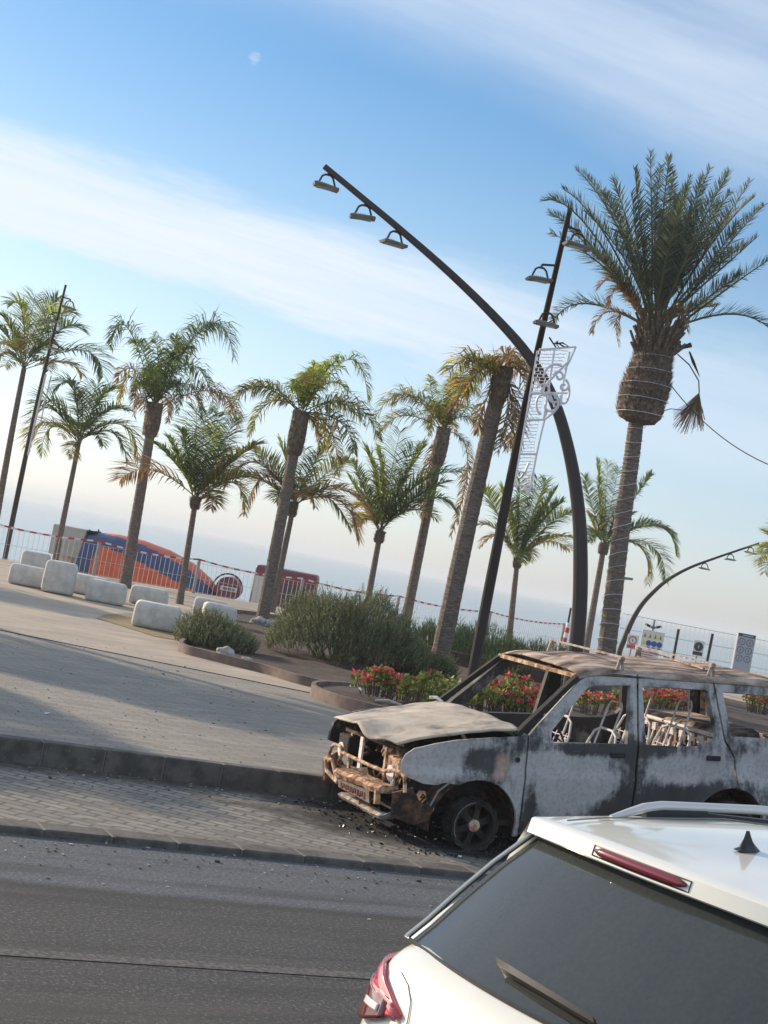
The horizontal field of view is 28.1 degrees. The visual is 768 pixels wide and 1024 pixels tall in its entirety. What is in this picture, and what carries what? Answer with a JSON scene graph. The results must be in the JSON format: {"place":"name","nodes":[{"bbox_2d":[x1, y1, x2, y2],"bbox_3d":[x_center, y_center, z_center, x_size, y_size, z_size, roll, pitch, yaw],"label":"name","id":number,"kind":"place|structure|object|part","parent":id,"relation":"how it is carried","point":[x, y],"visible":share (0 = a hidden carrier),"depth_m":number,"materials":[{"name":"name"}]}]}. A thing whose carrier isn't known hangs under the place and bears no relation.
{"place":"outdoors","nodes":[
{"label":"outdoors","id":0,"kind":"place"},
{"bbox_2d":[20,550,50,567],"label":"concrete block","id":1,"kind":"object","parent":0,"point":[33,558],"depth_m":42.11,"materials":[{"name":"white concrete"}]},
{"bbox_2d":[0,631,354,774],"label":"sidewalk","id":2,"kind":"structure","parent":0,"point":[26,664],"depth_m":17.37,"materials":[{"name":"grey concrete"}]},
{"bbox_2d":[0,630,309,692],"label":"paving joint","id":3,"kind":"object","parent":2,"relation":"on","point":[155,661],"depth_m":23.04,"materials":[{"name":"grey concrete"}]},
{"bbox_2d":[48,524,319,607],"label":"inflatable slide","id":4,"kind":"object","parent":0,"point":[114,539],"visible":0.26,"depth_m":55.98,"materials":[{"name":"orange paint"}]},
{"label":"cab window","id":5,"kind":"part","parent":4,"relation":"part of","materials":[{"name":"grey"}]},
{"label":"cab window","id":6,"kind":"part","parent":4,"relation":"part of","materials":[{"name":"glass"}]},
{"bbox_2d":[0,832,480,1023],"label":"road","id":7,"kind":"structure","parent":0,"point":[230,912],"depth_m":9.03,"materials":[{"name":"grey asphalt"}]},
{"bbox_2d":[0,948,372,978],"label":"lane marking","id":8,"kind":"object","parent":7,"relation":"on","point":[149,961],"depth_m":8.25,"materials":[{"name":"paint"}]},
{"bbox_2d":[1,634,473,919],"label":"grit","id":9,"kind":"object","parent":7,"relation":"on","point":[285,796],"visible":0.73,"depth_m":12.75,"materials":[{"name":"grey gravel"}]},
{"bbox_2d":[357,801,767,1023],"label":"white car","id":10,"kind":"object","parent":7,"relation":"on","point":[656,912],"visible":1,"depth_m":4.90,"materials":[{"name":"paint"}]},
{"bbox_3d":[0.656,1.365,4.844,0.532,0.437,1.496,12,-2,-34],"label":"rear window","id":11,"kind":"part","parent":10,"relation":"part of","materials":[{"name":"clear glass"}]},
{"bbox_2d":[0,818,493,879],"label":"channel kerb","id":12,"kind":"structure","parent":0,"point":[22,827],"depth_m":11.38,"materials":[{"name":"concrete"}]},
{"bbox_2d":[36,822,475,873],"bbox_3d":[3.869,3.608,13.818,60.200,0.150,0.224,12,-2,-25],"label":"channel kerb mortar","id":13,"kind":"object","parent":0,"point":[232,842],"depth_m":11.37,"materials":[{"name":"grey concrete"}]},
{"bbox_2d":[0,761,520,868],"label":"parking bay","id":14,"kind":"object","parent":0,"point":[36,794],"depth_m":12.60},
{"bbox_2d":[294,799,518,861],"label":"cinders","id":15,"kind":"object","parent":14,"relation":"on","point":[426,849],"visible":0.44,"depth_m":13.50,"materials":[{"name":"black"}]},
{"bbox_2d":[349,818,496,856],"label":"glass crumbs","id":16,"kind":"object","parent":14,"relation":"on","point":[433,839],"visible":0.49,"depth_m":13.42,"materials":[{"name":"white glass"}]},
{"bbox_2d":[323,638,767,851],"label":"burnt car","id":17,"kind":"object","parent":14,"relation":"on","point":[456,768],"visible":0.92,"depth_m":13.90,"materials":[{"name":"metal"}]},
{"bbox_3d":[1.098,2.017,15.127,1.146,1.340,0.223,6,0,-25],"label":"front door","id":18,"kind":"part","parent":17,"relation":"part of","materials":[{"name":"grey metal"}]},
{"bbox_3d":[1.740,2.091,13.734,1.146,1.340,0.223,6,0,-25],"label":"front door","id":19,"kind":"part","parent":17,"relation":"part of","materials":[{"name":"grey metal"}]},
{"bbox_3d":[2.130,2.133,15.622,1.114,1.340,0.249,6,0,-25],"label":"rear door","id":20,"kind":"part","parent":17,"relation":"part of","materials":[{"name":"grey metal"}]},
{"bbox_3d":[2.783,2.208,14.206,1.114,1.340,0.249,6,0,-25],"label":"rear door","id":21,"kind":"part","parent":17,"relation":"part of","materials":[{"name":"grey metal"}]},
{"bbox_2d":[0,494,767,673],"bbox_3d":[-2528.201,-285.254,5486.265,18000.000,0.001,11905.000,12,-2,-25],"label":"sea","id":22,"kind":"structure","parent":0,"point":[38,516],"depth_m":498.85,"materials":[{"name":"blue liquid"}]},
{"bbox_2d":[0,559,767,768],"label":"promenade","id":23,"kind":"structure","parent":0,"point":[32,611],"depth_m":27.55,"materials":[{"name":"beige concrete"}]},
{"bbox_2d":[8,563,44,588],"bbox_3d":[-8.456,1.514,36.477,0.850,0.492,0.603,11,-2,-6],"label":"concrete block","id":24,"kind":"object","parent":23,"relation":"on","point":[25,575],"depth_m":36.19,"materials":[{"name":"white concrete"}]},
{"bbox_2d":[2,285,75,559],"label":"street lamp","id":25,"kind":"object","parent":23,"relation":"on","point":[20,484],"visible":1,"depth_m":50.28,"materials":[{"name":"brown metal"}]},
{"bbox_2d":[27,374,51,455],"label":"light strip","id":26,"kind":"object","parent":25,"relation":"attached to","point":[37,410],"visible":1,"depth_m":49.83,"materials":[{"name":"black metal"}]},
{"bbox_2d":[41,560,77,595],"bbox_3d":[-7.539,1.527,35.763,0.773,0.757,0.555,11,-2,-9],"label":"concrete block","id":27,"kind":"object","parent":23,"relation":"on","point":[59,577],"depth_m":35.50,"materials":[{"name":"white concrete"}]},
{"bbox_2d":[0,283,122,515],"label":"coconut palm","id":28,"kind":"object","parent":23,"relation":"on","point":[16,343],"visible":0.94,"depth_m":52.98,"materials":[{"name":"green plant"}]},
{"bbox_2d":[10,366,143,560],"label":"coconut palm","id":29,"kind":"object","parent":23,"relation":"on","point":[82,426],"visible":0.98,"depth_m":50.91,"materials":[{"name":"green plant"}]},
{"bbox_2d":[74,573,112,594],"bbox_3d":[-7.164,1.800,37.543,0.995,0.490,0.505,11,-2,6],"label":"concrete block","id":30,"kind":"object","parent":23,"relation":"on","point":[82,580],"depth_m":37.32,"materials":[{"name":"white concrete"}]},
{"bbox_2d":[85,578,126,605],"bbox_3d":[-6.441,1.858,35.667,0.936,0.515,0.614,11,-2,-6],"label":"concrete block","id":31,"kind":"object","parent":23,"relation":"on","point":[106,592],"depth_m":35.38,"materials":[{"name":"white concrete"}]},
{"bbox_2d":[97,613,184,639],"bbox_3d":[-4.711,2.298,31.493,2.087,0.001,6.644,11,-2,0],"label":"sand patch","id":32,"kind":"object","parent":23,"relation":"on","point":[123,619],"depth_m":29.81,"materials":[{"name":"beige sand"}]},
{"bbox_2d":[131,599,181,632],"bbox_3d":[-4.445,2.044,30.104,0.947,0.520,0.664,11,-2,-9],"label":"concrete block","id":33,"kind":"object","parent":32,"relation":"on","point":[154,615],"depth_m":29.79,"materials":[{"name":"white concrete"}]},
{"bbox_2d":[128,584,168,603],"bbox_3d":[-5.807,2.090,37.987,0.964,0.468,0.556,11,-2,-6],"label":"concrete block","id":34,"kind":"object","parent":23,"relation":"on","point":[139,592],"depth_m":37.72,"materials":[{"name":"white concrete"}]},
{"bbox_2d":[103,306,246,588],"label":"queen palm","id":35,"kind":"object","parent":23,"relation":"on","point":[159,386],"visible":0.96,"depth_m":45.39,"materials":[{"name":"green plant"}]},
{"bbox_2d":[106,401,269,604],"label":"coconut palm","id":36,"kind":"object","parent":23,"relation":"on","point":[214,472],"visible":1,"depth_m":41.91,"materials":[{"name":"green plant"}]},
{"bbox_2d":[0,734,378,805],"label":"kerb","id":37,"kind":"structure","parent":23,"relation":"on","point":[57,754],"depth_m":13.79,"materials":[{"name":"concrete"}]},
{"bbox_2d":[39,740,331,799],"bbox_3d":[2.929,3.383,16.184,59.970,0.303,0.124,12,-2,-25],"label":"kerb mortar","id":38,"kind":"object","parent":37,"relation":"on","point":[164,765],"depth_m":13.80,"materials":[{"name":"grey concrete"}]},
{"bbox_2d":[192,597,226,614],"bbox_3d":[-4.312,2.383,38.075,0.839,0.458,0.500,11,-2,-6],"label":"concrete block","id":39,"kind":"object","parent":23,"relation":"on","point":[200,601],"depth_m":37.83,"materials":[{"name":"white concrete"}]},
{"bbox_2d":[202,601,236,625],"bbox_3d":[-3.775,2.354,35.143,0.787,0.514,0.507,11,-2,-11],"label":"concrete block","id":40,"kind":"object","parent":23,"relation":"on","point":[231,611],"depth_m":34.93,"materials":[{"name":"white concrete"}]},
{"bbox_2d":[0,527,565,649],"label":"fence","id":41,"kind":"object","parent":23,"relation":"on","point":[99,545],"visible":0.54,"depth_m":51.02,"materials":[{"name":"silver metal"}]},
{"bbox_2d":[0,524,564,624],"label":"barrier tape","id":42,"kind":"object","parent":41,"relation":"attached to","point":[255,572],"visible":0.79,"depth_m":51.31,"materials":[{"name":"red plastic"}]},
{"bbox_2d":[218,433,373,612],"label":"coconut palm","id":43,"kind":"object","parent":23,"relation":"on","point":[305,492],"visible":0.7,"depth_m":47.89,"materials":[{"name":"green plant"}]},
{"bbox_2d":[344,423,468,612],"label":"coconut palm","id":44,"kind":"object","parent":23,"relation":"on","point":[389,510],"visible":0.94,"depth_m":49.79,"materials":[{"name":"green plant"}]},
{"bbox_2d":[310,680,502,711],"bbox_3d":[0.837,2.942,22.685,3.900,0.242,3.900,12,-2,-25],"label":"round planter","id":45,"kind":"object","parent":23,"relation":"on","point":[338,694],"visible":0.14,"depth_m":21.96,"materials":[{"name":"concrete"}]},
{"bbox_2d":[350,664,404,699],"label":"flowering shrub","id":46,"kind":"object","parent":45,"relation":"in","point":[365,677],"visible":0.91,"depth_m":21.95,"materials":[{"name":"green plant"}]},
{"bbox_2d":[375,699,401,705],"bbox_3d":[0.063,2.541,20.585,0.373,0.066,0.031,11,-2,-1],"label":"stick","id":47,"kind":"object","parent":45,"relation":"on","point":[387,700],"visible":0.88,"depth_m":20.57,"materials":[{"name":"grey wood"}]},
{"bbox_2d":[376,672,423,703],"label":"flowering shrub","id":48,"kind":"object","parent":45,"relation":"in","point":[384,686],"visible":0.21,"depth_m":21.94,"materials":[{"name":"green plant"}]},
{"bbox_2d":[397,668,453,703],"bbox_3d":[0.546,2.429,21.039,0.784,0.613,0.854,12,-2,-25],"label":"flowering shrub","id":49,"kind":"object","parent":45,"relation":"in","point":[414,686],"visible":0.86,"depth_m":20.91,"materials":[{"name":"green plant"}]},
{"bbox_2d":[421,675,478,706],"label":"flowering shrub","id":50,"kind":"object","parent":45,"relation":"on","point":[451,678],"visible":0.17,"depth_m":21.66,"materials":[{"name":"green plant"}]},
{"bbox_2d":[466,677,522,711],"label":"flowering shrub","id":51,"kind":"object","parent":45,"relation":"in","point":[479,705],"visible":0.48,"depth_m":22.32,"materials":[{"name":"green plant"}]},
{"bbox_2d":[484,671,540,712],"bbox_3d":[1.980,2.717,22.676,1.183,0.703,1.135,12,-2,-25],"label":"flowering shrub","id":52,"kind":"object","parent":45,"relation":"in","point":[528,693],"visible":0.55,"depth_m":22.52,"materials":[{"name":"green plant"}]},
{"bbox_2d":[508,687,571,714],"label":"flowering shrub","id":53,"kind":"object","parent":45,"relation":"in","point":[568,712],"visible":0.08,"depth_m":22.60,"materials":[{"name":"green plant"}]},
{"bbox_2d":[369,362,482,624],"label":"queen palm","id":54,"kind":"object","parent":23,"relation":"on","point":[438,447],"visible":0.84,"depth_m":50.94,"materials":[{"name":"green plant"}]},
{"bbox_2d":[177,609,767,734],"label":"planter bed","id":55,"kind":"object","parent":23,"relation":"on","point":[301,667],"visible":0.26,"depth_m":27.98,"materials":[{"name":"soil"}]},
{"bbox_2d":[171,605,265,653],"bbox_3d":[-3.009,2.099,27.709,1.784,0.805,1.731,12,-2,-25],"label":"rosemary bush","id":56,"kind":"object","parent":55,"relation":"on","point":[211,630],"visible":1,"depth_m":27.38,"materials":[{"name":"green plant"}]},
{"bbox_2d":[216,646,234,656],"bbox_3d":[-2.637,2.343,25.583,0.326,0.232,0.259,12,-2,-25],"label":"rock","id":57,"kind":"object","parent":55,"relation":"on","point":[227,650],"visible":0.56,"depth_m":25.49,"materials":[{"name":"grey stone"}]},
{"bbox_2d":[251,616,265,625],"bbox_3d":[-3.053,2.677,37.405,0.355,0.296,0.360,10,-2,32],"label":"rock","id":58,"kind":"object","parent":55,"relation":"on","point":[259,620],"visible":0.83,"depth_m":37.28,"materials":[{"name":"grey stone"}]},
{"bbox_2d":[264,620,270,626],"bbox_3d":[-2.811,2.736,37.405,0.292,0.224,0.250,12,-2,-25],"label":"rock","id":59,"kind":"object","parent":55,"relation":"on","point":[266,622],"visible":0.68,"depth_m":37.30,"materials":[{"name":"grey stone"}]},
{"bbox_2d":[222,350,384,619],"bbox_3d":[-2.401,-0.719,39.051,4.002,7.528,2.989,12,-2,-25],"label":"queen palm","id":60,"kind":"object","parent":55,"relation":"on","point":[314,378],"visible":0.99,"depth_m":39.38,"materials":[{"name":"green plant"}]},
{"bbox_2d":[262,582,433,674],"bbox_3d":[-0.616,2.150,29.681,3.462,1.686,3.420,12,-2,-25],"label":"rosemary bush","id":61,"kind":"object","parent":55,"relation":"on","point":[350,629],"visible":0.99,"depth_m":28.94,"materials":[{"name":"green plant"}]},
{"bbox_2d":[353,635,462,678],"bbox_3d":[0.488,2.745,30.395,2.276,0.984,2.271,10,-2,15],"label":"rosemary bush","id":62,"kind":"object","parent":55,"relation":"on","point":[441,662],"visible":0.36,"depth_m":29.89,"materials":[{"name":"green plant"}]},
{"bbox_2d":[411,615,485,651],"bbox_3d":[1.544,3.112,37.904,2.462,1.339,2.250,12,-2,-25],"label":"hedge","id":63,"kind":"object","parent":55,"relation":"on","point":[424,630],"visible":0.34,"depth_m":37.57,"materials":[{"name":"green plant"}]},
{"bbox_2d":[312,164,587,709],"bbox_3d":[1.090,-1.338,28.607,6.606,9.331,0.466,11,-2,-1],"label":"street lamp","id":64,"kind":"object","parent":55,"relation":"on","point":[580,593],"visible":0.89,"depth_m":28.52,"materials":[{"name":"brown metal"}]},
{"bbox_2d":[431,342,537,674],"bbox_3d":[1.668,0.004,30.878,2.167,7.081,2.267,10,-2,15],"label":"queen palm","id":65,"kind":"object","parent":55,"relation":"on","point":[498,392],"visible":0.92,"depth_m":30.71,"materials":[{"name":"brown plant"}]},
{"bbox_2d":[451,620,534,667],"bbox_3d":[2.619,3.263,36.960,2.954,1.389,2.478,12,-2,-25],"label":"hedge","id":66,"kind":"object","parent":55,"relation":"on","point":[459,640],"visible":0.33,"depth_m":36.68,"materials":[{"name":"green plant"}]},
{"bbox_2d":[467,207,590,676],"bbox_3d":[2.259,-0.752,28.307,0.926,8.585,5.934,11,-2,-1],"label":"street lamp","id":67,"kind":"object","parent":55,"relation":"on","point":[487,597],"visible":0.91,"depth_m":30.28,"materials":[{"name":"brown metal"}]},
{"bbox_2d":[514,337,576,495],"bbox_3d":[2.790,-1.641,26.635,0.709,2.811,0.172,11,-2,0],"label":"light ornament","id":68,"kind":"object","parent":67,"relation":"hanging from","point":[548,394],"visible":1,"depth_m":26.67,"materials":[{"name":"white metal"}]},
{"bbox_2d":[481,634,590,688],"bbox_3d":[3.554,3.458,35.941,3.015,1.291,2.404,12,-2,-25],"label":"hedge","id":69,"kind":"object","parent":55,"relation":"on","point":[512,646],"visible":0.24,"depth_m":35.73,"materials":[{"name":"green plant"}]},
{"bbox_2d":[576,690,618,714],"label":"flowering shrub","id":70,"kind":"object","parent":55,"relation":"on","point":[586,699],"visible":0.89,"depth_m":26.72,"materials":[{"name":"green plant"}]},
{"bbox_2d":[610,689,619,706],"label":"flowering shrub","id":71,"kind":"object","parent":55,"relation":"on","point":[615,693],"visible":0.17,"depth_m":29.72,"materials":[{"name":"green plant"}]},
{"bbox_2d":[539,147,767,695],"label":"date palm","id":72,"kind":"object","parent":55,"relation":"on","point":[643,396],"visible":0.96,"depth_m":35.19,"materials":[{"name":"green plant"}]},
{"bbox_2d":[664,387,767,464],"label":"overhead cable","id":73,"kind":"object","parent":72,"relation":"attached to","point":[711,428],"visible":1,"depth_m":33.62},
{"bbox_2d":[643,687,685,709],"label":"flowering shrub","id":74,"kind":"object","parent":55,"relation":"on","point":[672,698],"visible":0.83,"depth_m":30.36,"materials":[{"name":"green plant"}]},
{"bbox_2d":[664,689,687,710],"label":"flowering shrub","id":75,"kind":"object","parent":55,"relation":"on","point":[685,696],"visible":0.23,"depth_m":31.28,"materials":[{"name":"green plant"}]},
{"bbox_2d":[741,694,767,714],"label":"flowering shrub","id":76,"kind":"object","parent":55,"relation":"on","point":[759,701],"visible":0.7,"depth_m":38.34,"materials":[{"name":"green plant"}]},
{"bbox_2d":[424,645,545,682],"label":"garden wall","id":77,"kind":"structure","parent":23,"relation":"on","point":[536,675],"depth_m":35.02,"materials":[{"name":"stone"}]},
{"bbox_2d":[476,469,572,639],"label":"coconut palm","id":78,"kind":"object","parent":23,"relation":"on","point":[523,544],"visible":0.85,"depth_m":55.81,"materials":[{"name":"green plant"}]},
{"bbox_2d":[562,622,570,650],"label":"striped post","id":79,"kind":"object","parent":23,"relation":"on","point":[566,632],"visible":0.67,"depth_m":49.89,"materials":[{"name":"red"}]},
{"bbox_2d":[567,608,571,622],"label":"thin pole","id":80,"kind":"object","parent":23,"relation":"on","point":[569,615],"visible":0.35,"depth_m":50.93,"materials":[{"name":"grey metal"}]},
{"bbox_2d":[580,456,680,652],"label":"coconut palm","id":81,"kind":"object","parent":23,"relation":"on","point":[601,533],"visible":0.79,"depth_m":61.87,"materials":[{"name":"green plant"}]},
{"bbox_2d":[626,634,638,655],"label":"safety sign","id":82,"kind":"object","parent":23,"relation":"on","point":[632,642],"visible":0.93,"depth_m":65.90,"materials":[{"name":"white"}]},
{"bbox_2d":[637,649,658,658],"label":"notice board","id":83,"kind":"object","parent":23,"relation":"on","point":[645,653],"visible":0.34,"depth_m":64.89,"materials":[{"name":"white"}]},
{"bbox_2d":[640,629,664,650],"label":"warning board","id":84,"kind":"object","parent":23,"relation":"on","point":[652,639],"visible":0.91,"depth_m":65.91,"materials":[{"name":"white plastic"}]},
{"bbox_2d":[672,629,679,658],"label":"thin pole","id":85,"kind":"object","parent":23,"relation":"on","point":[676,642],"visible":0.65,"depth_m":61.89,"materials":[{"name":"black metal"}]},
{"bbox_2d":[616,542,758,655],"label":"street lamp","id":86,"kind":"object","parent":23,"relation":"on","point":[622,643],"visible":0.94,"depth_m":66.93,"materials":[{"name":"brown metal"}]},
{"bbox_2d":[616,613,767,677],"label":"site fence","id":87,"kind":"object","parent":23,"relation":"on","point":[693,641],"visible":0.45,"depth_m":69.64,"materials":[{"name":"silver metal"}]},
{"bbox_2d":[691,640,704,661],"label":"safety sign","id":88,"kind":"object","parent":23,"relation":"on","point":[698,648],"visible":0.91,"depth_m":65.91,"materials":[{"name":"white"}]},
{"bbox_2d":[706,633,713,661],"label":"thin pole","id":89,"kind":"object","parent":23,"relation":"on","point":[709,648],"visible":0.65,"depth_m":61.90,"materials":[{"name":"black metal"}]},
{"bbox_2d":[731,632,755,671],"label":"information panel","id":90,"kind":"object","parent":23,"relation":"on","point":[743,652],"visible":0.98,"depth_m":59.82,"materials":[{"name":"grey plastic"}]},
{"bbox_2d":[745,522,767,575],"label":"coconut palm","id":91,"kind":"object","parent":23,"relation":"on","point":[763,545],"visible":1,"depth_m":61.56,"materials":[{"name":"green plant"}]},
{"bbox_2d":[0,0,767,640],"label":"sky","id":92,"kind":"structure","parent":0,"point":[163,159],"materials":[{"name":"blue"}]},
{"bbox_2d":[645,620,661,630],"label":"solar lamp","id":93,"kind":"object","parent":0,"point":[653,627],"visible":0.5,"depth_m":74.85,"materials":[{"name":"black metal"}]}
]}

